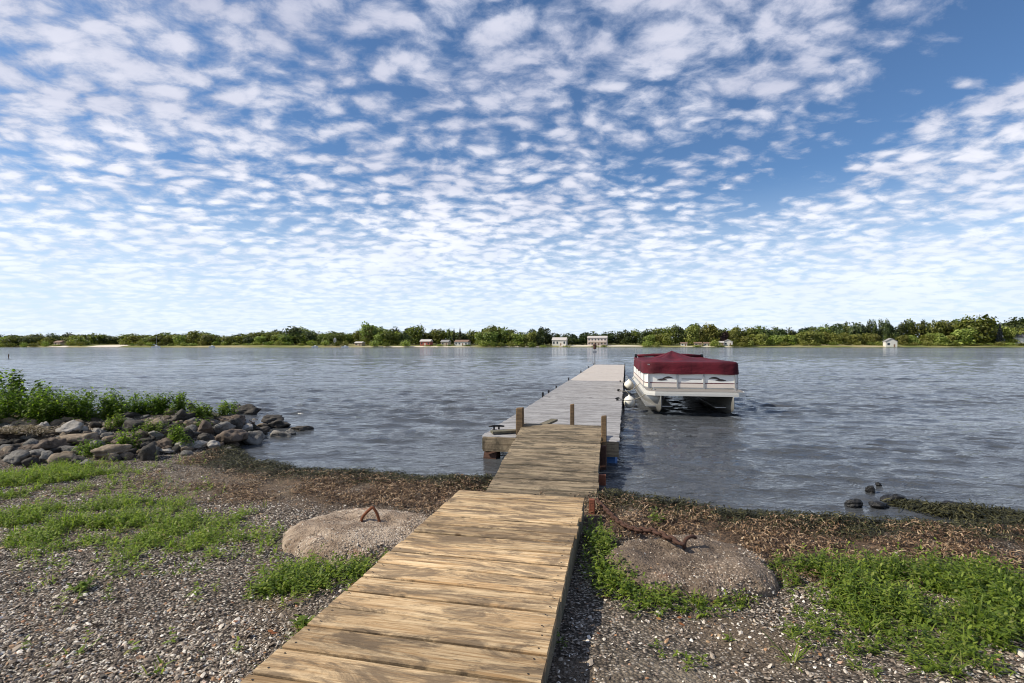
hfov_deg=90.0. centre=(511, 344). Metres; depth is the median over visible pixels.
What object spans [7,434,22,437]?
boulder
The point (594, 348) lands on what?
marker pole
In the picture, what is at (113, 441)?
boulder
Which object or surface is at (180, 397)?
bush
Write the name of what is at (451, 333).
broadleaf tree
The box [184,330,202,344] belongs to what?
broadleaf tree
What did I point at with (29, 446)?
boulder
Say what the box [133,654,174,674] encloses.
weed plant
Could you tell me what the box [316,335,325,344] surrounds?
broadleaf tree
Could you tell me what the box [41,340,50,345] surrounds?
shore shrub
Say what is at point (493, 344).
shore shrub
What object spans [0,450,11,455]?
boulder
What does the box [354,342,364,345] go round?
cottage
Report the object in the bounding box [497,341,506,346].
shore shrub
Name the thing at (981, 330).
broadleaf tree
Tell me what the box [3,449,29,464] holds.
boulder
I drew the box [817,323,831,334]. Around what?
broadleaf tree
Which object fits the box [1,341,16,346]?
shore shrub
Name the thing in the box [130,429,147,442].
boulder
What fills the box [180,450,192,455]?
boulder
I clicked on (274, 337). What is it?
broadleaf tree
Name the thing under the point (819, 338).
broadleaf tree
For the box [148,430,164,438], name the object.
boulder
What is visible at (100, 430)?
boulder
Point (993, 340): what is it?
broadleaf tree
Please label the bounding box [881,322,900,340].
broadleaf tree
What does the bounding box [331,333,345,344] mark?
broadleaf tree
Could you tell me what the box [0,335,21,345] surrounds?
broadleaf tree
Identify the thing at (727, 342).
shed
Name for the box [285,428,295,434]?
boulder
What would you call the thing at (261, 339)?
broadleaf tree
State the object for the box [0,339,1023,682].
ground
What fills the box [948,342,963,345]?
shore shrub
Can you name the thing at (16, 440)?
boulder
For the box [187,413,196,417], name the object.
boulder
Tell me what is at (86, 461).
boulder
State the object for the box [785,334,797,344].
broadleaf tree
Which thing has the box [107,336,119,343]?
broadleaf tree
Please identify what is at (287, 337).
broadleaf tree
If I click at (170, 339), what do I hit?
broadleaf tree
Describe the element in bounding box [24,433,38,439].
boulder
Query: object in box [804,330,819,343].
broadleaf tree
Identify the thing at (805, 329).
broadleaf tree
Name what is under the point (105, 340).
broadleaf tree
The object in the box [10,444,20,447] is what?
boulder
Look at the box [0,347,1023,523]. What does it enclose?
water
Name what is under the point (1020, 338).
house
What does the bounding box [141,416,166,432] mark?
bush
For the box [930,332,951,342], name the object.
broadleaf tree
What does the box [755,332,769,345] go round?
broadleaf tree
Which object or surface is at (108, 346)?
beach
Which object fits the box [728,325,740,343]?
broadleaf tree
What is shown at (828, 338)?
broadleaf tree
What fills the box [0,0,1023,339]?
sky
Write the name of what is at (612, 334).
broadleaf tree
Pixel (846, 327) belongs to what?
broadleaf tree
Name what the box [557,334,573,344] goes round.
broadleaf tree
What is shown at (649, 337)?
broadleaf tree
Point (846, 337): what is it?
broadleaf tree
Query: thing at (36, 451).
boulder
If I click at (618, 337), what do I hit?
broadleaf tree
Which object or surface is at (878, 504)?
wet rock
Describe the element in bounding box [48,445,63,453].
boulder
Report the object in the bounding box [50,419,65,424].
boulder
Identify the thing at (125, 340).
broadleaf tree
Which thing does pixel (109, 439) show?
boulder
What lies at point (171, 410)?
boulder
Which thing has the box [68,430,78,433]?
boulder
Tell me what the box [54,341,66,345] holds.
cottage
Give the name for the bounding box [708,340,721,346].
shore shrub
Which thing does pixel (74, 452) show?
boulder
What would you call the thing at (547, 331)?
broadleaf tree
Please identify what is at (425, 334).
broadleaf tree
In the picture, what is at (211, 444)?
boulder
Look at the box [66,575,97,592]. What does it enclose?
weed plant
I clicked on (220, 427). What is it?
boulder
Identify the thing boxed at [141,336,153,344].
broadleaf tree
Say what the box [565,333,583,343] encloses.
broadleaf tree
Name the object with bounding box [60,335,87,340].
broadleaf tree
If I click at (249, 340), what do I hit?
broadleaf tree
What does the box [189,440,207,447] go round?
boulder
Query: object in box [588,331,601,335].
broadleaf tree
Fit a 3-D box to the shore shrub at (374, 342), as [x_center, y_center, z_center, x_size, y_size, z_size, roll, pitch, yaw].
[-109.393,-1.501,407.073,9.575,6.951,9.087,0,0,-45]
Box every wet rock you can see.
[844,499,862,508]
[865,485,874,493]
[868,501,888,508]
[880,494,906,503]
[942,500,961,503]
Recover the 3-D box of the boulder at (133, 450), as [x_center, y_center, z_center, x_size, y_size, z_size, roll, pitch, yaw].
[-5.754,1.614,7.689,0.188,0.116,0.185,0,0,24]
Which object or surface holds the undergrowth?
on the ground at (662, 671)
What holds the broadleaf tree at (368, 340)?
on the ground at (662, 671)
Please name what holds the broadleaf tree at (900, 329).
on the ground at (662, 671)
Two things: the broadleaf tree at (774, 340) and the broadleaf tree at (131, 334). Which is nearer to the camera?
the broadleaf tree at (774, 340)
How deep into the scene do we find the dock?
10.65 m
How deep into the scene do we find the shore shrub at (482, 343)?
409.65 m
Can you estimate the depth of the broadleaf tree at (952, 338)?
416.34 m
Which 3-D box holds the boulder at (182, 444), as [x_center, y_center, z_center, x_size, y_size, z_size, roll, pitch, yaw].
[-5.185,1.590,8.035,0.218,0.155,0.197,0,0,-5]
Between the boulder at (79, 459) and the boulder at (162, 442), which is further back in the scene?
the boulder at (162, 442)
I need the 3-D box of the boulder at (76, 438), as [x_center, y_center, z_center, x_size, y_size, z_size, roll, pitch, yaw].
[-6.847,1.476,8.093,0.525,0.173,0.445,0,0,0]
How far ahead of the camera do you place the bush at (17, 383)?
9.55 m
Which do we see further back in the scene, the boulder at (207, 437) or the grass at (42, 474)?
the boulder at (207, 437)
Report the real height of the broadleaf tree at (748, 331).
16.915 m
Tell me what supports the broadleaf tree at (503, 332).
on the ground at (662, 671)
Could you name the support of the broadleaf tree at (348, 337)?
on the ground at (662, 671)
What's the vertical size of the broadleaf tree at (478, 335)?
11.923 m
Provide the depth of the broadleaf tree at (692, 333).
421.48 m
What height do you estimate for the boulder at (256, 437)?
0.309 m
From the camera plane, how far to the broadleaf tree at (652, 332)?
437.46 m
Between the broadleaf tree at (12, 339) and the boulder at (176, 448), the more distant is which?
the broadleaf tree at (12, 339)
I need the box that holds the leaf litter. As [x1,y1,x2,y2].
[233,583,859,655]
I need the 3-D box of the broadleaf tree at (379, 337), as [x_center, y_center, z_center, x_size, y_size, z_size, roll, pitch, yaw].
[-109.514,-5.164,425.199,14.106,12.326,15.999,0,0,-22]
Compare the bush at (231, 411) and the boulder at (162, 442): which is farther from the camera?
the bush at (231, 411)
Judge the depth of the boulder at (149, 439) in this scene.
8.08 m
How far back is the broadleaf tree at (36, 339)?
424.69 m
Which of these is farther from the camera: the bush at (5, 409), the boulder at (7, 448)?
the bush at (5, 409)
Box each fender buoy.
[623,390,634,407]
[624,377,633,389]
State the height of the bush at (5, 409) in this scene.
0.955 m
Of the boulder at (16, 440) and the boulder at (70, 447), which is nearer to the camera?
the boulder at (70, 447)
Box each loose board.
[490,429,515,433]
[540,419,557,423]
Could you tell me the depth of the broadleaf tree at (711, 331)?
422.85 m
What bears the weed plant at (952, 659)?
on the ground at (662, 671)
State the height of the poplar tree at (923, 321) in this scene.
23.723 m
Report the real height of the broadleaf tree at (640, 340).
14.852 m
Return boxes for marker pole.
[593,343,596,364]
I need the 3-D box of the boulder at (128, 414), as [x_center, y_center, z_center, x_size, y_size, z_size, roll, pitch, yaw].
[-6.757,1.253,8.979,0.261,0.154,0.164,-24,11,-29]
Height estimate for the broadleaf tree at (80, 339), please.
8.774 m
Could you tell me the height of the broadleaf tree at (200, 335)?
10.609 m
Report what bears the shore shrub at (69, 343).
on the ground at (662, 671)
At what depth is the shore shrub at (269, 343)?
408.56 m
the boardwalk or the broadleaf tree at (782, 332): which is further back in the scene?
the broadleaf tree at (782, 332)
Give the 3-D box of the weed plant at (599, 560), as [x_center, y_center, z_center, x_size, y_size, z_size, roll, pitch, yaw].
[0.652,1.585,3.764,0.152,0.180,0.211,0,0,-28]
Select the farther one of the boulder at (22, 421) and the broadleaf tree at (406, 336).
the broadleaf tree at (406, 336)
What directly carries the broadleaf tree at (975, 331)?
on the ground at (662, 671)
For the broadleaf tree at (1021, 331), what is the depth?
421.98 m
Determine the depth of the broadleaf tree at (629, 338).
445.02 m
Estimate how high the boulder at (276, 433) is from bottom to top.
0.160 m
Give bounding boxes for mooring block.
[282,506,427,563]
[605,534,779,602]
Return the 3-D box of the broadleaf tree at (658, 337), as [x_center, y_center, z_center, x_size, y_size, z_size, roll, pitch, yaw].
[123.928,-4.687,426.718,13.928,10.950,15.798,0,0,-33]
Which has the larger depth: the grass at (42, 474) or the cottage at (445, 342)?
the cottage at (445, 342)
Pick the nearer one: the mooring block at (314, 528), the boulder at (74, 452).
the mooring block at (314, 528)
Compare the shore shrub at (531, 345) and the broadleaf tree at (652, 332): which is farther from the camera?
the broadleaf tree at (652, 332)
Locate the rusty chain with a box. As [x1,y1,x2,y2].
[596,497,684,545]
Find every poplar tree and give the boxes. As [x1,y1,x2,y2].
[865,319,872,334]
[871,319,877,333]
[877,318,884,343]
[882,318,890,339]
[905,318,912,335]
[918,319,925,337]
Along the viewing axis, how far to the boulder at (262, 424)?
10.65 m
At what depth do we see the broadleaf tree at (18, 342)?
419.79 m
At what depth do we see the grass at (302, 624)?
2.87 m
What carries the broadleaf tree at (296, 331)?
on the ground at (662, 671)
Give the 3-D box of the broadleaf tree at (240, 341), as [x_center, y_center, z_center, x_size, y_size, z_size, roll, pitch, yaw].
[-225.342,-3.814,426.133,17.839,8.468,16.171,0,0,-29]
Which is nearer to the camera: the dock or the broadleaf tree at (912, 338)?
the dock
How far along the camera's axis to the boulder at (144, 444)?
7.83 m
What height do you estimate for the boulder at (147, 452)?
0.353 m
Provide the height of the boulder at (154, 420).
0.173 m
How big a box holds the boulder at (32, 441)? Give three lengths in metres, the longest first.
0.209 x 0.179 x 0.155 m
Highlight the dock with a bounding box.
[482,363,624,513]
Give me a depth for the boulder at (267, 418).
11.46 m
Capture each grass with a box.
[0,453,325,667]
[248,554,383,668]
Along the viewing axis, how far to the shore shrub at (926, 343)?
408.13 m
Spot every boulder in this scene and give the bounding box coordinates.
[0,417,16,423]
[0,433,9,438]
[0,440,11,445]
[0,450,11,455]
[1,446,13,451]
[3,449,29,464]
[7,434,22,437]
[10,438,23,443]
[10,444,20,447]
[11,417,37,426]
[18,444,35,449]
[21,457,39,467]
[22,438,38,445]
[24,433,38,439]
[27,448,45,457]
[31,437,67,449]
[39,421,50,428]
[39,450,52,462]
[41,430,58,437]
[47,453,80,464]
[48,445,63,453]
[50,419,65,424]
[55,420,88,433]
[60,432,99,444]
[61,417,78,421]
[61,445,70,450]
[61,451,77,454]
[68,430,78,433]
[68,446,81,450]
[71,456,86,465]
[79,459,93,465]
[90,421,101,427]
[90,440,105,447]
[90,444,131,459]
[91,428,106,434]
[100,432,113,437]
[102,435,116,443]
[108,453,121,461]
[111,436,130,443]
[120,451,133,459]
[121,411,134,417]
[121,419,144,431]
[128,448,136,453]
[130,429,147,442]
[137,441,155,460]
[139,437,153,443]
[140,441,149,447]
[148,418,163,427]
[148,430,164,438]
[157,438,174,447]
[159,448,174,452]
[162,445,172,448]
[164,408,176,414]
[171,444,180,452]
[172,409,189,421]
[173,442,188,447]
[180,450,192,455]
[181,428,196,438]
[181,446,193,450]
[183,420,198,425]
[186,424,197,431]
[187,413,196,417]
[188,417,198,421]
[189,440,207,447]
[196,420,212,432]
[197,433,214,441]
[207,440,220,448]
[212,421,235,433]
[214,414,245,424]
[215,429,248,443]
[226,442,239,446]
[229,418,242,428]
[235,404,260,414]
[242,423,252,430]
[242,431,264,444]
[256,426,269,433]
[257,423,268,426]
[261,414,283,423]
[268,420,290,428]
[270,430,292,436]
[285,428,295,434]
[291,425,313,430]
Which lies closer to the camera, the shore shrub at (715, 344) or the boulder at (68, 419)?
the boulder at (68, 419)
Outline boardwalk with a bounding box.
[240,490,583,682]
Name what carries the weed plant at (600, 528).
on the ground at (662, 671)
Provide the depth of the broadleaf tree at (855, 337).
413.99 m
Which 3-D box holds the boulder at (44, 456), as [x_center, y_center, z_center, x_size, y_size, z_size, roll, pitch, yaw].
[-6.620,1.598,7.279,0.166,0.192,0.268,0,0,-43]
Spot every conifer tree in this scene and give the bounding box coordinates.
[451,330,455,343]
[995,323,1004,342]
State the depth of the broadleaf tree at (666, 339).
417.85 m
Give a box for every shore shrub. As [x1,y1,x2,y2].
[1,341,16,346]
[19,342,27,346]
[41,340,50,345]
[64,340,76,345]
[262,340,273,344]
[274,339,283,344]
[306,340,317,345]
[321,339,329,345]
[369,339,378,346]
[400,340,410,346]
[478,339,489,345]
[489,340,497,346]
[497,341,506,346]
[507,341,515,346]
[526,341,536,346]
[641,341,651,345]
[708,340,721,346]
[920,340,933,345]
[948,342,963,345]
[994,341,1006,345]
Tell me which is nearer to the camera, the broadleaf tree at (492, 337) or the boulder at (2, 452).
the boulder at (2, 452)
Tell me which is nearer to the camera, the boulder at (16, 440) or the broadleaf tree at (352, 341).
the boulder at (16, 440)
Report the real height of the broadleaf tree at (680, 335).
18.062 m
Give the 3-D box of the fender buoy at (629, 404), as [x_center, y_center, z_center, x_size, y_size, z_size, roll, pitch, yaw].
[3.077,1.416,13.432,0.300,0.473,0.300,0,0,0]
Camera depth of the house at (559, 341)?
427.52 m
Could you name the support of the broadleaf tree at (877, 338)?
on the ground at (662, 671)
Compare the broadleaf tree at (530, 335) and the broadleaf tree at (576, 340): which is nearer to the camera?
the broadleaf tree at (530, 335)
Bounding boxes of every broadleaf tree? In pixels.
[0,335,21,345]
[13,338,34,345]
[21,336,43,343]
[36,337,53,344]
[43,333,60,342]
[56,332,74,340]
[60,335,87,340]
[68,335,90,344]
[86,332,111,343]
[99,336,114,343]
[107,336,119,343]
[112,334,128,343]
[117,337,134,344]
[121,333,142,337]
[127,335,142,343]
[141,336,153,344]
[146,337,168,344]
[153,333,165,341]
[164,334,176,344]
[172,335,187,344]
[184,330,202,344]
[190,334,211,344]
[199,334,220,344]
[220,336,239,344]
[233,336,246,344]
[241,335,253,344]
[248,332,265,341]
[253,336,265,344]
[261,332,274,341]
[268,333,282,343]
[276,334,293,344]
[279,326,306,344]
[293,332,309,343]
[304,330,316,344]
[316,333,340,344]
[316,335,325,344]
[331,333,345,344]
[341,334,351,343]
[347,333,356,343]
[352,329,360,341]
[359,321,375,344]
[361,325,375,344]
[373,332,386,344]
[375,326,383,332]
[380,329,397,344]
[392,331,403,344]
[398,331,412,344]
[405,323,424,344]
[420,332,431,338]
[430,328,446,343]
[435,329,453,343]
[447,331,457,343]
[455,332,471,341]
[464,329,480,343]
[474,332,483,344]
[481,325,501,343]
[482,331,498,343]
[497,327,512,342]
[499,330,515,344]
[510,333,524,345]
[520,334,531,345]
[526,331,537,344]
[530,331,544,344]
[537,326,546,344]
[542,328,550,344]
[544,333,554,344]
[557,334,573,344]
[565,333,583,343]
[579,332,588,344]
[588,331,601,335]
[599,332,612,343]
[606,331,618,343]
[613,331,624,343]
[621,329,635,344]
[629,329,641,343]
[637,329,650,343]
[643,334,655,344]
[648,328,657,339]
[653,327,664,334]
[654,334,666,344]
[661,333,674,344]
[666,324,678,344]
[672,325,686,343]
[684,323,699,344]
[698,324,708,342]
[701,322,720,344]
[719,330,728,340]
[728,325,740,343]
[737,335,753,345]
[742,327,761,335]
[749,334,760,344]
[754,326,777,337]
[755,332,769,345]
[765,334,784,344]
[773,328,787,335]
[777,336,789,344]
[784,327,797,339]
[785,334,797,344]
[794,331,807,344]
[796,327,810,338]
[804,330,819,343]
[807,326,823,333]
[813,331,826,344]
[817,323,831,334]
[821,331,832,344]
[829,332,843,344]
[830,324,842,335]
[831,323,845,335]
[840,332,854,344]
[841,321,850,332]
[848,322,862,335]
[850,333,863,344]
[855,322,869,333]
[859,332,876,344]
[870,333,882,343]
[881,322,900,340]
[895,320,910,334]
[895,334,909,344]
[903,319,928,337]
[908,335,920,344]
[916,334,933,344]
[926,319,946,339]
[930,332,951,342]
[941,320,956,335]
[947,335,959,342]
[950,326,978,344]
[952,314,998,343]
[962,322,982,342]
[978,325,991,344]
[985,328,999,343]
[1001,317,1023,333]
[1001,326,1019,343]
[1014,327,1023,335]
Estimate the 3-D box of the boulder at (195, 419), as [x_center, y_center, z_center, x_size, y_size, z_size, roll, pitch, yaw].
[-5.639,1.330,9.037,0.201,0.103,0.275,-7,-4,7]
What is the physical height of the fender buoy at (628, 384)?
0.535 m
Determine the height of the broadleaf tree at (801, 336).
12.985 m
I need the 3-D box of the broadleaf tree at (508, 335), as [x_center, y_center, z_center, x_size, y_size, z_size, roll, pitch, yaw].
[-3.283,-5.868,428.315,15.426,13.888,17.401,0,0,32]
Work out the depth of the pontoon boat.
13.28 m
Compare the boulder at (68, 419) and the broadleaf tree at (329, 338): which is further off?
the broadleaf tree at (329, 338)
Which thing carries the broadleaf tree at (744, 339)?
on the ground at (662, 671)
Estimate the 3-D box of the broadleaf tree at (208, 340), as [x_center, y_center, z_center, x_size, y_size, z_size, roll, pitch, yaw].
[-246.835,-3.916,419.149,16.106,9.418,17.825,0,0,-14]
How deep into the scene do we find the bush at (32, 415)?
8.78 m
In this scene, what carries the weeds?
on the ground at (662, 671)
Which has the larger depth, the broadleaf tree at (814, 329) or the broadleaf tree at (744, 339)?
the broadleaf tree at (814, 329)
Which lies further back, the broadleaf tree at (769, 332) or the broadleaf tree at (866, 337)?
the broadleaf tree at (769, 332)
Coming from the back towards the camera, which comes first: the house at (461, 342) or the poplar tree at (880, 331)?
the poplar tree at (880, 331)
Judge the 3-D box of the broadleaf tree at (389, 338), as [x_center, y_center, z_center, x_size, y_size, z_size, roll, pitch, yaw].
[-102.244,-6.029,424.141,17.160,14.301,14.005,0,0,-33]
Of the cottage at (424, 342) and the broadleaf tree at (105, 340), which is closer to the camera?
the cottage at (424, 342)
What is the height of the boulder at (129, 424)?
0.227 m
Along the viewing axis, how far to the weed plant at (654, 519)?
4.74 m
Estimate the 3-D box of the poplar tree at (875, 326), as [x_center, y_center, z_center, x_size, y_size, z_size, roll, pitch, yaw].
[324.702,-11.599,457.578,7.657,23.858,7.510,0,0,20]
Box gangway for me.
[486,423,600,513]
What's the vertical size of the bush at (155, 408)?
0.922 m
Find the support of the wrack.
on the ground at (662, 671)
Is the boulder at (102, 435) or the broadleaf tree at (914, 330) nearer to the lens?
the boulder at (102, 435)
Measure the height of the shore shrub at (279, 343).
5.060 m
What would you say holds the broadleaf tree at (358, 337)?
on the ground at (662, 671)
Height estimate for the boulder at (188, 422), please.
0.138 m
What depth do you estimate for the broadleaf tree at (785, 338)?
421.63 m
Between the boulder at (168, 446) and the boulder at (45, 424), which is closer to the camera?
the boulder at (168, 446)
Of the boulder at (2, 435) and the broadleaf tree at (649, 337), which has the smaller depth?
the boulder at (2, 435)
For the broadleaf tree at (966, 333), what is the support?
on the ground at (662, 671)
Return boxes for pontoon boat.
[632,349,745,413]
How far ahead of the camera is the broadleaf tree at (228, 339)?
414.57 m
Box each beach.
[88,345,127,346]
[375,346,462,346]
[566,345,635,345]
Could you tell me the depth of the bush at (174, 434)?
8.07 m
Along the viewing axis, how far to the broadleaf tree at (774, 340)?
415.43 m
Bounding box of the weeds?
[737,537,1023,681]
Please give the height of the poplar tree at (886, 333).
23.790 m
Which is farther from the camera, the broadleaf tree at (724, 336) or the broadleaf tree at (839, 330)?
the broadleaf tree at (839, 330)
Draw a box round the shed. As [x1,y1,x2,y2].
[723,339,732,345]
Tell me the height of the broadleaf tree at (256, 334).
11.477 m
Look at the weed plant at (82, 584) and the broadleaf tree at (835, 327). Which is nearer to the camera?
the weed plant at (82, 584)
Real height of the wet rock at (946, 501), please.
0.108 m
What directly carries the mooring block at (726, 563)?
on the ground at (662, 671)
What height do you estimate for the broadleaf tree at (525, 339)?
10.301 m
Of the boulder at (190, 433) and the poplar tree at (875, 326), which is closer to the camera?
the boulder at (190, 433)
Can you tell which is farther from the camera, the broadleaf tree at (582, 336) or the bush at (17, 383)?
the broadleaf tree at (582, 336)
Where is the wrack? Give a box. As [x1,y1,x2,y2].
[119,448,1023,600]
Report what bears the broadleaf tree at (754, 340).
on the ground at (662, 671)
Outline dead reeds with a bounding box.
[0,424,57,436]
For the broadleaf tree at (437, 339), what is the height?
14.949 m
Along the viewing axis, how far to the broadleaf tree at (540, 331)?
436.55 m
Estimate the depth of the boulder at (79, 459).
7.00 m
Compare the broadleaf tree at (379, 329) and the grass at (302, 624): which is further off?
the broadleaf tree at (379, 329)
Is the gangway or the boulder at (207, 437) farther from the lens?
the boulder at (207, 437)
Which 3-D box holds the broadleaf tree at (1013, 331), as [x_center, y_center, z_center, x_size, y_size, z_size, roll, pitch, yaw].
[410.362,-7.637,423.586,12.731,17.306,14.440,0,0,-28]
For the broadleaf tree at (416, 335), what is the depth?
436.60 m
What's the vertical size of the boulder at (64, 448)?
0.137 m
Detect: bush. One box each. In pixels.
[0,368,52,412]
[0,381,78,423]
[16,386,73,423]
[18,384,123,419]
[62,385,146,420]
[66,439,110,457]
[103,405,126,430]
[114,390,184,415]
[114,424,146,448]
[125,390,189,413]
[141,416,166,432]
[164,420,193,445]
[185,400,228,417]
[200,399,241,414]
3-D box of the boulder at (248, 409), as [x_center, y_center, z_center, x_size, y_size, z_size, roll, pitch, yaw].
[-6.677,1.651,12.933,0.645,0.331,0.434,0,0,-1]
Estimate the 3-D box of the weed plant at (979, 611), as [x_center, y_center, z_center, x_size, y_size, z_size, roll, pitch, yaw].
[2.800,1.552,3.014,0.347,0.233,0.320,0,0,18]
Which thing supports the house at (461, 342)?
on the ground at (662, 671)
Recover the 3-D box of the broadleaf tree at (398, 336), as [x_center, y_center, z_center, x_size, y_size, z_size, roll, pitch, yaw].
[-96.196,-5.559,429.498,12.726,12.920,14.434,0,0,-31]
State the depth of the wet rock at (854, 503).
5.51 m
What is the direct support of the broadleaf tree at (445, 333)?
on the ground at (662, 671)
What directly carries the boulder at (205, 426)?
on the ground at (662, 671)
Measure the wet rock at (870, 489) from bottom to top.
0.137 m
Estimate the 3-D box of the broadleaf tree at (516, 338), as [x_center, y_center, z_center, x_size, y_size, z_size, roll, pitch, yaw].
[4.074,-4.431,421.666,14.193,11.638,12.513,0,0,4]
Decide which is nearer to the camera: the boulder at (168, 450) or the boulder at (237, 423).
the boulder at (168, 450)
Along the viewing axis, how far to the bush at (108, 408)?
8.98 m
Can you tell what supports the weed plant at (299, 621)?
on the ground at (662, 671)
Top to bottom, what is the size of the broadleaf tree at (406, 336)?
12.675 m
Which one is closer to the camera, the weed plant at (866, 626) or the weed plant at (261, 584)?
the weed plant at (866, 626)
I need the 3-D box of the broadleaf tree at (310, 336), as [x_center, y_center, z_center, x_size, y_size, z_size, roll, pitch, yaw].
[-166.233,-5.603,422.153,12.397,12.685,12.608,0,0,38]
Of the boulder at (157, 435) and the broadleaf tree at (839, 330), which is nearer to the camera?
the boulder at (157, 435)
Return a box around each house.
[454,340,470,345]
[552,337,567,345]
[587,336,607,345]
[1012,334,1023,344]
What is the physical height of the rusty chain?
0.207 m
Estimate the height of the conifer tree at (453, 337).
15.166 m
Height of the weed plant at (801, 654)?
0.098 m
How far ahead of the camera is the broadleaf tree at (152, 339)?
416.38 m
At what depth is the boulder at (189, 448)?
7.91 m
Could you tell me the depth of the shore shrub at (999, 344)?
408.23 m
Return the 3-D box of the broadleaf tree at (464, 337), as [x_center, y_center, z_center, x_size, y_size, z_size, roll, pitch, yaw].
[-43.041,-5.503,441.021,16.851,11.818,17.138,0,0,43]
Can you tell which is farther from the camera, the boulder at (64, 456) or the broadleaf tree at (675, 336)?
the broadleaf tree at (675, 336)
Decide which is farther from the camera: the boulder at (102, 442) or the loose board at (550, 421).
the loose board at (550, 421)
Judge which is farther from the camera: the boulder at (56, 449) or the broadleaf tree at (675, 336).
the broadleaf tree at (675, 336)
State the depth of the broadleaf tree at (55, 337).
443.80 m
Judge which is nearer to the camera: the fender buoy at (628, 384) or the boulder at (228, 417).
the boulder at (228, 417)
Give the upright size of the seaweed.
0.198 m
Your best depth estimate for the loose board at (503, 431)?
8.05 m
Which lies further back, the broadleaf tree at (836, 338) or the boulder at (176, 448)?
the broadleaf tree at (836, 338)
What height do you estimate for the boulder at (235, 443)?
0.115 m
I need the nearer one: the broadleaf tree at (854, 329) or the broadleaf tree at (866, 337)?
the broadleaf tree at (866, 337)
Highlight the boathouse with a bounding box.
[882,338,897,346]
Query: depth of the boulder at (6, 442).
7.86 m
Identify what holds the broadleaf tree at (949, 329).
on the ground at (662, 671)
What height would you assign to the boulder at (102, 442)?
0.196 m
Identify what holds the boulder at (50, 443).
on the ground at (662, 671)
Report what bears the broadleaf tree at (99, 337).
on the ground at (662, 671)
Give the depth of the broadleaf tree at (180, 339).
418.35 m
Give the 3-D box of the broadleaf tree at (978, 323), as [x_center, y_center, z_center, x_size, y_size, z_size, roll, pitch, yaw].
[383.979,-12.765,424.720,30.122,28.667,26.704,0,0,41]
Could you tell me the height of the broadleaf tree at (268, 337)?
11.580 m
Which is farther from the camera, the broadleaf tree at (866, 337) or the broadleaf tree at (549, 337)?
the broadleaf tree at (549, 337)
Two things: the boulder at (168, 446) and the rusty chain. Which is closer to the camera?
the rusty chain
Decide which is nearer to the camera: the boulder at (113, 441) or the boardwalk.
the boardwalk
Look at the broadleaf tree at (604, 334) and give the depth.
447.96 m
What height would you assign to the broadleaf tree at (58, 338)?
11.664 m
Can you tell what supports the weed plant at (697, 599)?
on the ground at (662, 671)
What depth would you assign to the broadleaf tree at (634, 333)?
447.81 m
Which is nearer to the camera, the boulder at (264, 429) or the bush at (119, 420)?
the bush at (119, 420)
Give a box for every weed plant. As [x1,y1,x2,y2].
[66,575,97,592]
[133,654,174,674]
[246,577,274,593]
[290,614,314,631]
[340,557,360,577]
[581,524,603,543]
[592,545,615,572]
[647,510,668,525]
[681,589,709,612]
[759,628,814,672]
[847,600,888,640]
[920,648,974,682]
[949,586,1020,632]
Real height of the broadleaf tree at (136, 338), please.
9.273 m
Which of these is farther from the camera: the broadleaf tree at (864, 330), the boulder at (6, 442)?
the broadleaf tree at (864, 330)
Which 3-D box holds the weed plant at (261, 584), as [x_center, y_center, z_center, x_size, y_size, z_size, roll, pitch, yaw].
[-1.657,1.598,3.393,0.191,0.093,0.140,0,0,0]
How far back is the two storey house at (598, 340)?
423.49 m
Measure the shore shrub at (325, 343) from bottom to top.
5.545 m
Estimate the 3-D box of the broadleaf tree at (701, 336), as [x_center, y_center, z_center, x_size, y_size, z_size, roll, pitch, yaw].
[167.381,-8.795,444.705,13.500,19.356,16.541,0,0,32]
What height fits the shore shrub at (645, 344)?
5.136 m
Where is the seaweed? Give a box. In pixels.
[192,444,1023,544]
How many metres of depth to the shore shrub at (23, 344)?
407.52 m
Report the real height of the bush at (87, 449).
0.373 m
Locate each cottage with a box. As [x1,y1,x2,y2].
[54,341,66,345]
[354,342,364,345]
[420,339,433,345]
[440,340,450,345]
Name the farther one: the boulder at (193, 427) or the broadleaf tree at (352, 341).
the broadleaf tree at (352, 341)
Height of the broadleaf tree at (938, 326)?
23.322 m
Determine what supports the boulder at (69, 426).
on the ground at (662, 671)
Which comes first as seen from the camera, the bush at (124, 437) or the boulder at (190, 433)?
the bush at (124, 437)
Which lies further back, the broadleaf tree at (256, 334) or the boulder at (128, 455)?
the broadleaf tree at (256, 334)
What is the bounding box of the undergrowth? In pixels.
[241,507,749,671]
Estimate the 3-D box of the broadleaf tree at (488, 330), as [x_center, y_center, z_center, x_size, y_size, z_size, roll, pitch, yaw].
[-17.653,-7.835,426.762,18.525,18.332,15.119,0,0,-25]
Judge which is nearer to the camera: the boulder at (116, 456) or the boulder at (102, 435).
the boulder at (116, 456)
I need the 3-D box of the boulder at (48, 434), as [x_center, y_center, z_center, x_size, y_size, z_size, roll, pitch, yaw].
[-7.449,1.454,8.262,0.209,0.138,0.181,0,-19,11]
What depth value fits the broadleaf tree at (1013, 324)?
429.64 m
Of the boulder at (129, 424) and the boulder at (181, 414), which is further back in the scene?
the boulder at (181, 414)
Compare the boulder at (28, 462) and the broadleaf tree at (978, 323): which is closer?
the boulder at (28, 462)
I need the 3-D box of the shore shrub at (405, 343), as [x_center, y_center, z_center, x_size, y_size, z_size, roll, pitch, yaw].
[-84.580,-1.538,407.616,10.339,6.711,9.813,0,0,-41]
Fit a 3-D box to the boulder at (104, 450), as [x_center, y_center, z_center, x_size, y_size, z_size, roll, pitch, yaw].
[-5.823,1.556,7.460,0.496,0.229,0.319,0,0,-4]

